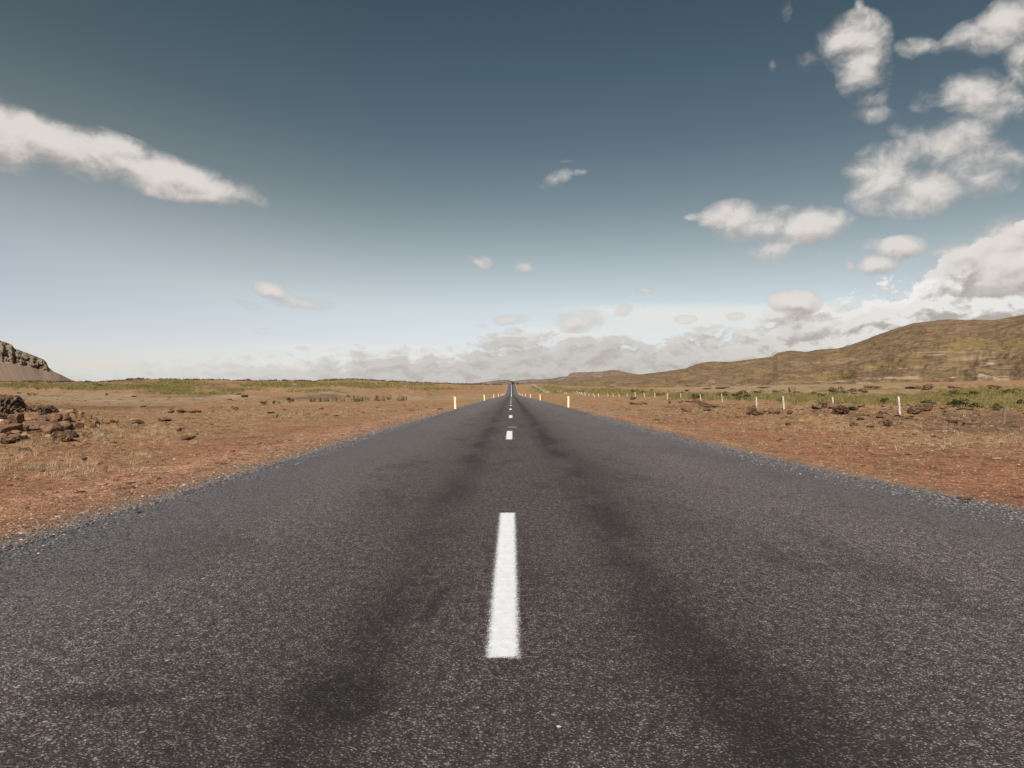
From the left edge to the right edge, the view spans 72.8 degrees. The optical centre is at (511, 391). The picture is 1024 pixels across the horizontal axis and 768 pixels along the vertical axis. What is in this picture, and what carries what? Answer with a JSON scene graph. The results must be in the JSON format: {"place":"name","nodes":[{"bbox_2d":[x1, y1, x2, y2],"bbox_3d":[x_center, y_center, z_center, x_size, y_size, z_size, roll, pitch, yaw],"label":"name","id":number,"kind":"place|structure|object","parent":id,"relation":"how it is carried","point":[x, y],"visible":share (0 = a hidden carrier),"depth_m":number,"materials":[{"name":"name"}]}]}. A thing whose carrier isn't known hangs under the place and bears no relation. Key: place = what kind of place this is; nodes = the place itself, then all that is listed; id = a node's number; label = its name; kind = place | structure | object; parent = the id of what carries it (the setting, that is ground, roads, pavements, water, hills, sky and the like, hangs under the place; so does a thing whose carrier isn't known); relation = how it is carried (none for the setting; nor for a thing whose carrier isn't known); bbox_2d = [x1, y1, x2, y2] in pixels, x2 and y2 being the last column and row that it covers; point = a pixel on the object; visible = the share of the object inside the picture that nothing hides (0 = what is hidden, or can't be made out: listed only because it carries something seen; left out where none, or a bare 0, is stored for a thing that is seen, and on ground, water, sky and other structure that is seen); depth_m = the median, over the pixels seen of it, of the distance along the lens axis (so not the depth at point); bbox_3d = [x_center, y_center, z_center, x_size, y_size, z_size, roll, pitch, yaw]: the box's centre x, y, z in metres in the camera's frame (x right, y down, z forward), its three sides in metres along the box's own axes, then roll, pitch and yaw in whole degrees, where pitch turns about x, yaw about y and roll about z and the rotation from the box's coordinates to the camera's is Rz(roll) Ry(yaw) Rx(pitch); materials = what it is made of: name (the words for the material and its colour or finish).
{"place":"outdoors","nodes":[
{"label":"outdoors","id":0,"kind":"place"},
{"bbox_2d":[0,341,75,381],"bbox_3d":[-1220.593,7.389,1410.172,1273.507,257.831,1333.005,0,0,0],"label":"mountain","id":1,"kind":"structure","parent":0,"point":[17,365],"depth_m":1341.18,"materials":[{"name":"brown stone"}]},
{"bbox_2d":[6,406,359,457],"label":"dry grass","id":2,"kind":"structure","parent":0,"point":[96,432],"depth_m":15.39,"materials":[{"name":"beige plant"}]},
{"bbox_2d":[0,384,1023,767],"bbox_3d":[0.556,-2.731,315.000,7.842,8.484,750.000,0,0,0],"label":"road","id":3,"kind":"structure","parent":0,"point":[512,578],"depth_m":3.08,"materials":[{"name":"grey asphalt"}]},
{"bbox_2d":[0,379,1023,551],"bbox_3d":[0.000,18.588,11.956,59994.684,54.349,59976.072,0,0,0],"label":"ground","id":4,"kind":"structure","parent":0,"point":[470,394],"depth_m":19.74,"materials":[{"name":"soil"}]},
{"bbox_2d":[0,440,10,443],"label":"lava rock","id":5,"kind":"object","parent":4,"relation":"on","point":[4,442],"visible":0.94,"depth_m":13.66,"materials":[{"name":"brown stone"}]},
{"bbox_2d":[0,400,13,417],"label":"lava rock","id":6,"kind":"object","parent":4,"relation":"on","point":[5,411],"visible":0.78,"depth_m":14.70,"materials":[{"name":"brown stone"}]},
{"bbox_2d":[0,394,19,406],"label":"lava rock","id":7,"kind":"object","parent":4,"relation":"on","point":[9,400],"visible":0.63,"depth_m":15.37,"materials":[{"name":"brown stone"}]},
{"bbox_2d":[0,435,28,442],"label":"lava rock","id":8,"kind":"object","parent":4,"relation":"on","point":[12,439],"visible":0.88,"depth_m":13.74,"materials":[{"name":"brown stone"}]},
{"bbox_2d":[9,405,26,413],"bbox_3d":[-11.118,0.434,15.501,0.585,0.368,0.704,0,0,-7],"label":"lava rock","id":9,"kind":"object","parent":4,"relation":"on","point":[15,409],"visible":0.34,"depth_m":15.39,"materials":[{"name":"brown stone"}]},
{"bbox_2d":[14,425,27,430],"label":"lava rock","id":10,"kind":"object","parent":4,"relation":"on","point":[23,427],"visible":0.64,"depth_m":14.59,"materials":[{"name":"brown stone"}]},
{"bbox_2d":[17,447,30,450],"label":"lava rock","id":11,"kind":"object","parent":4,"relation":"on","point":[25,448],"visible":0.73,"depth_m":13.25,"materials":[{"name":"brown stone"}]},
{"bbox_2d":[25,404,42,412],"bbox_3d":[-10.642,0.400,15.573,0.523,0.220,0.365,-7,-3,30],"label":"lava rock","id":12,"kind":"object","parent":4,"relation":"on","point":[35,408],"visible":0.64,"depth_m":15.42,"materials":[{"name":"brown stone"}]},
{"bbox_2d":[35,415,46,419],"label":"lava rock","id":13,"kind":"object","parent":4,"relation":"on","point":[36,416],"visible":0.33,"depth_m":15.25,"materials":[{"name":"brown stone"}]},
{"bbox_2d":[38,417,48,420],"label":"lava rock","id":14,"kind":"object","parent":4,"relation":"on","point":[43,418],"visible":0.42,"depth_m":15.05,"materials":[{"name":"brown stone"}]},
{"bbox_2d":[42,422,64,434],"bbox_3d":[-9.780,0.801,14.714,0.578,0.291,0.463,-6,-8,16],"label":"lava rock","id":15,"kind":"object","parent":4,"relation":"on","point":[49,428],"visible":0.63,"depth_m":14.55,"materials":[{"name":"brown stone"}]},
{"bbox_2d":[47,413,62,421],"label":"lava rock","id":16,"kind":"object","parent":4,"relation":"on","point":[58,417],"visible":0.7,"depth_m":15.14,"materials":[{"name":"brown stone"}]},
{"bbox_2d":[51,431,72,441],"bbox_3d":[-9.210,0.931,14.252,0.427,0.253,0.374,4,-4,25],"label":"lava rock","id":17,"kind":"object","parent":4,"relation":"on","point":[62,436],"visible":0.96,"depth_m":14.14,"materials":[{"name":"brown stone"}]},
{"bbox_2d":[58,421,72,428],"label":"lava rock","id":18,"kind":"object","parent":4,"relation":"on","point":[66,424],"visible":0.88,"depth_m":14.85,"materials":[{"name":"brown stone"}]},
{"bbox_2d":[60,413,71,420],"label":"lava rock","id":19,"kind":"object","parent":4,"relation":"on","point":[66,417],"visible":0.67,"depth_m":15.31,"materials":[{"name":"brown stone"}]},
{"bbox_2d":[64,430,78,435],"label":"lava rock","id":20,"kind":"object","parent":4,"relation":"on","point":[74,433],"visible":0.54,"depth_m":14.64,"materials":[{"name":"brown stone"}]},
{"bbox_2d":[0,405,145,438],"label":"rubble","id":21,"kind":"object","parent":4,"relation":"on","point":[18,432],"visible":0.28,"depth_m":15.00,"materials":[{"name":"stone"}]},
{"bbox_2d":[0,423,22,432],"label":"lava rock","id":22,"kind":"object","parent":21,"relation":"on","point":[7,427],"visible":0.94,"depth_m":14.38,"materials":[{"name":"brown stone"}]},
{"bbox_2d":[6,413,24,422],"bbox_3d":[-10.614,0.598,14.780,0.415,0.262,0.290,-4,3,-5],"label":"lava rock","id":23,"kind":"object","parent":21,"relation":"on","point":[16,418],"visible":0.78,"depth_m":14.69,"materials":[{"name":"brown stone"}]},
{"bbox_2d":[13,395,26,407],"bbox_3d":[-11.180,0.239,15.713,0.302,0.352,0.384,0,0,-14],"label":"lava rock","id":24,"kind":"object","parent":21,"relation":"on","point":[20,400],"visible":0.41,"depth_m":15.70,"materials":[{"name":"brown stone"}]},
{"bbox_2d":[29,412,42,418],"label":"lava rock","id":25,"kind":"object","parent":21,"relation":"on","point":[33,414],"visible":0.53,"depth_m":15.29,"materials":[{"name":"brown stone"}]},
{"bbox_2d":[22,420,51,428],"bbox_3d":[-10.189,0.708,14.890,0.584,0.198,0.590,-2,-2,0],"label":"lava rock","id":26,"kind":"object","parent":21,"relation":"on","point":[34,424],"visible":0.69,"depth_m":14.73,"materials":[{"name":"brown stone"}]},
{"bbox_2d":[41,405,59,414],"bbox_3d":[-10.340,0.426,15.575,0.451,0.285,0.371,0,0,44],"label":"lava rock","id":27,"kind":"object","parent":21,"relation":"on","point":[48,409],"visible":0.73,"depth_m":15.42,"materials":[{"name":"brown stone"}]},
{"bbox_2d":[70,422,83,428],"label":"lava rock","id":28,"kind":"object","parent":4,"relation":"on","point":[78,425],"visible":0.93,"depth_m":15.02,"materials":[{"name":"brown stone"}]},
{"bbox_2d":[131,419,144,423],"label":"lava rock","id":29,"kind":"object","parent":4,"relation":"on","point":[139,421],"visible":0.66,"depth_m":24.55,"materials":[{"name":"brown stone"}]},
{"bbox_2d":[158,418,171,420],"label":"lava rock","id":30,"kind":"object","parent":4,"relation":"on","point":[164,419],"visible":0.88,"depth_m":26.04,"materials":[{"name":"brown stone"}]},
{"bbox_2d":[180,435,196,439],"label":"lava rock","id":31,"kind":"object","parent":4,"relation":"on","point":[187,437],"visible":0.97,"depth_m":15.73,"materials":[{"name":"brown stone"}]},
{"bbox_2d":[186,410,200,412],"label":"lava rock","id":32,"kind":"object","parent":4,"relation":"on","point":[194,411],"visible":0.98,"depth_m":35.50,"materials":[{"name":"brown stone"}]},
{"bbox_2d":[0,408,456,547],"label":"verge pebbles","id":33,"kind":"object","parent":4,"relation":"on","point":[98,509],"visible":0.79,"depth_m":7.35,"materials":[{"name":"grey gravel"}]},
{"bbox_2d":[0,377,502,384],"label":"scrub","id":34,"kind":"object","parent":4,"relation":"on","point":[60,381],"visible":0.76,"depth_m":210.66,"materials":[{"name":"plant"}]},
{"bbox_2d":[0,377,682,397],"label":"green grass","id":35,"kind":"structure","parent":4,"relation":"on","point":[159,386],"depth_m":139.52,"materials":[{"name":"green plant"}]},
{"bbox_2d":[0,402,1023,535],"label":"soil stones","id":36,"kind":"object","parent":4,"relation":"on","point":[912,484],"visible":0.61,"depth_m":11.74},
{"bbox_2d":[0,391,1023,509],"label":"soil clods","id":37,"kind":"object","parent":4,"relation":"on","point":[905,455],"visible":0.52,"depth_m":15.66,"materials":[{"name":"brown soil"}]},
{"bbox_2d":[0,415,1023,561],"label":"road chippings","id":38,"kind":"object","parent":4,"relation":"on","point":[5,548],"visible":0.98,"depth_m":7.10,"materials":[{"name":"grey gravel"}]},
{"bbox_2d":[681,404,693,410],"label":"lava rock","id":39,"kind":"object","parent":4,"relation":"on","point":[686,407],"visible":1,"depth_m":36.26,"materials":[{"name":"brown stone"}]},
{"bbox_2d":[689,393,702,398],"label":"bush","id":40,"kind":"object","parent":4,"relation":"on","point":[694,396],"visible":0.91,"depth_m":92.35,"materials":[{"name":"green plant"}]},
{"bbox_2d":[701,401,713,406],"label":"lava rock","id":41,"kind":"object","parent":4,"relation":"on","point":[706,404],"visible":1,"depth_m":40.47,"materials":[{"name":"brown stone"}]},
{"bbox_2d":[717,391,727,396],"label":"bush","id":42,"kind":"object","parent":4,"relation":"on","point":[724,392],"visible":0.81,"depth_m":114.19,"materials":[{"name":"green plant"}]},
{"bbox_2d":[731,390,751,398],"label":"bush","id":43,"kind":"object","parent":4,"relation":"on","point":[741,393],"visible":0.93,"depth_m":96.92,"materials":[{"name":"green plant"}]},
{"bbox_2d":[746,406,757,413],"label":"lava rock","id":44,"kind":"object","parent":4,"relation":"on","point":[749,409],"visible":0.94,"depth_m":30.05,"materials":[{"name":"brown stone"}]},
{"bbox_2d":[750,411,765,414],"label":"lava rock","id":45,"kind":"object","parent":4,"relation":"on","point":[758,412],"visible":1,"depth_m":29.78,"materials":[{"name":"brown stone"}]},
{"bbox_2d":[769,408,776,413],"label":"lava rock","id":46,"kind":"object","parent":4,"relation":"on","point":[772,410],"visible":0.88,"depth_m":30.18,"materials":[{"name":"brown stone"}]},
{"bbox_2d":[788,386,795,391],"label":"lava rock","id":47,"kind":"object","parent":4,"relation":"on","point":[792,389],"visible":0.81,"depth_m":187.56,"materials":[{"name":"brown stone"}]},
{"bbox_2d":[812,404,822,409],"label":"lava rock","id":48,"kind":"object","parent":4,"relation":"on","point":[816,406],"visible":0.98,"depth_m":31.48,"materials":[{"name":"brown stone"}]},
{"bbox_2d":[818,402,827,407],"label":"lava rock","id":49,"kind":"object","parent":4,"relation":"on","point":[824,404],"visible":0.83,"depth_m":36.01,"materials":[{"name":"brown stone"}]},
{"bbox_2d":[827,403,841,408],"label":"lava rock","id":50,"kind":"object","parent":4,"relation":"on","point":[832,405],"visible":0.81,"depth_m":33.96,"materials":[{"name":"brown stone"}]},
{"bbox_2d":[828,386,843,394],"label":"bush","id":51,"kind":"object","parent":4,"relation":"on","point":[832,389],"visible":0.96,"depth_m":126.41,"materials":[{"name":"green plant"}]},
{"bbox_2d":[832,405,849,413],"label":"lava rock","id":52,"kind":"object","parent":4,"relation":"on","point":[840,409],"visible":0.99,"depth_m":25.92,"materials":[{"name":"brown stone"}]},
{"bbox_2d":[659,384,1023,411],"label":"green grass","id":53,"kind":"structure","parent":4,"relation":"on","point":[869,398],"depth_m":98.37,"materials":[{"name":"green plant"}]},
{"bbox_2d":[848,405,858,409],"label":"lava rock","id":54,"kind":"object","parent":4,"relation":"on","point":[853,407],"visible":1,"depth_m":35.09,"materials":[{"name":"brown stone"}]},
{"bbox_2d":[879,397,889,403],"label":"bush","id":55,"kind":"object","parent":4,"relation":"on","point":[882,400],"visible":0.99,"depth_m":63.07,"materials":[{"name":"green plant"}]},
{"bbox_2d":[883,419,892,425],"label":"lava rock","id":56,"kind":"object","parent":4,"relation":"on","point":[887,422],"visible":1,"depth_m":21.06,"materials":[{"name":"brown stone"}]},
{"bbox_2d":[897,396,900,413],"bbox_3d":[14.706,0.575,26.299,0.072,0.823,0.072,-5,-1,23],"label":"fence post","id":57,"kind":"object","parent":4,"relation":"on","point":[899,407],"visible":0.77,"depth_m":26.27,"materials":[{"name":"white wood"}]},
{"bbox_2d":[907,407,917,411],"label":"lava rock","id":58,"kind":"object","parent":4,"relation":"on","point":[910,409],"visible":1,"depth_m":26.03,"materials":[{"name":"brown stone"}]},
{"bbox_2d":[913,405,923,411],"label":"lava rock","id":59,"kind":"object","parent":4,"relation":"on","point":[921,407],"visible":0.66,"depth_m":26.13,"materials":[{"name":"brown stone"}]},
{"bbox_2d":[917,403,932,410],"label":"lava rock","id":60,"kind":"object","parent":4,"relation":"on","point":[926,406],"visible":0.75,"depth_m":29.32,"materials":[{"name":"brown stone"}]},
{"bbox_2d":[922,384,933,388],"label":"lava rock","id":61,"kind":"object","parent":4,"relation":"on","point":[929,386],"visible":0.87,"depth_m":207.66,"materials":[{"name":"brown stone"}]},
{"bbox_2d":[920,400,936,404],"bbox_3d":[23.261,0.625,38.702,0.767,0.380,0.795,0,0,2],"label":"bush","id":62,"kind":"object","parent":4,"relation":"on","point":[928,402],"visible":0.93,"depth_m":38.69,"materials":[{"name":"green plant"}]},
{"bbox_2d":[946,398,957,406],"bbox_3d":[22.860,0.577,35.973,0.580,0.504,0.559,0,0,31],"label":"bush","id":63,"kind":"object","parent":4,"relation":"on","point":[948,402],"visible":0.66,"depth_m":35.88,"materials":[{"name":"green plant"}]},
{"bbox_2d":[948,390,959,394],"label":"bush","id":64,"kind":"object","parent":4,"relation":"on","point":[953,392],"visible":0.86,"depth_m":118.33,"materials":[{"name":"green plant"}]},
{"bbox_2d":[957,497,973,499],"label":"lava rock","id":65,"kind":"object","parent":4,"relation":"on","point":[964,498],"visible":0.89,"depth_m":6.40,"materials":[{"name":"brown stone"}]},
{"bbox_2d":[951,398,982,409],"bbox_3d":[20.126,0.560,30.735,1.045,0.539,1.084,0,0,-12],"label":"bush","id":66,"kind":"object","parent":4,"relation":"on","point":[963,402],"visible":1,"depth_m":30.74,"materials":[{"name":"green plant"}]},
{"bbox_2d":[963,391,979,394],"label":"bush","id":67,"kind":"object","parent":4,"relation":"on","point":[972,392],"visible":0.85,"depth_m":110.61,"materials":[{"name":"green plant"}]},
{"bbox_2d":[991,403,1002,410],"bbox_3d":[21.459,0.669,30.699,0.526,0.400,0.428,0,0,-29],"label":"bush","id":68,"kind":"object","parent":4,"relation":"on","point":[999,406],"visible":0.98,"depth_m":30.66,"materials":[{"name":"green plant"}]},
{"bbox_2d":[1001,406,1007,423],"bbox_3d":[15.458,0.793,21.761,0.100,0.701,0.100,11,-4,-19],"label":"fence post","id":69,"kind":"object","parent":4,"relation":"on","point":[1004,415],"visible":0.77,"depth_m":21.73,"materials":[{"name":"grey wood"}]},
{"bbox_2d":[1002,388,1019,393],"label":"bush","id":70,"kind":"object","parent":4,"relation":"on","point":[1010,390],"visible":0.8,"depth_m":114.29,"materials":[{"name":"green plant"}]},
{"bbox_2d":[0,0,1023,383],"label":"sky","id":71,"kind":"structure","parent":0,"point":[449,191],"materials":[{"name":"blue"}]},
{"bbox_2d":[464,380,574,385],"bbox_3d":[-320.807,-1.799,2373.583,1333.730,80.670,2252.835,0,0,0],"label":"hill","id":72,"kind":"structure","parent":0,"point":[503,382],"depth_m":2274.17,"materials":[{"name":"brown soil"}]},
{"bbox_2d":[515,374,625,381],"bbox_3d":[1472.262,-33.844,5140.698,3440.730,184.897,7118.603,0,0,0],"label":"ash slope","id":73,"kind":"structure","parent":0,"point":[567,378],"depth_m":4497.88,"materials":[{"name":"brown soil"}]},
{"bbox_2d":[565,370,637,376],"bbox_3d":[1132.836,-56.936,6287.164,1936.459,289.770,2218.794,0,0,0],"label":"mesa","id":74,"kind":"structure","parent":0,"point":[612,372],"depth_m":6241.66,"materials":[{"name":"brown stone"}]},
{"bbox_2d":[522,315,1023,387],"bbox_3d":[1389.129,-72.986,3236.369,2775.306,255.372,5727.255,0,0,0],"label":"hillside","id":75,"kind":"structure","parent":0,"point":[948,350],"depth_m":1496.73,"materials":[{"name":"beige soil"}]}
]}

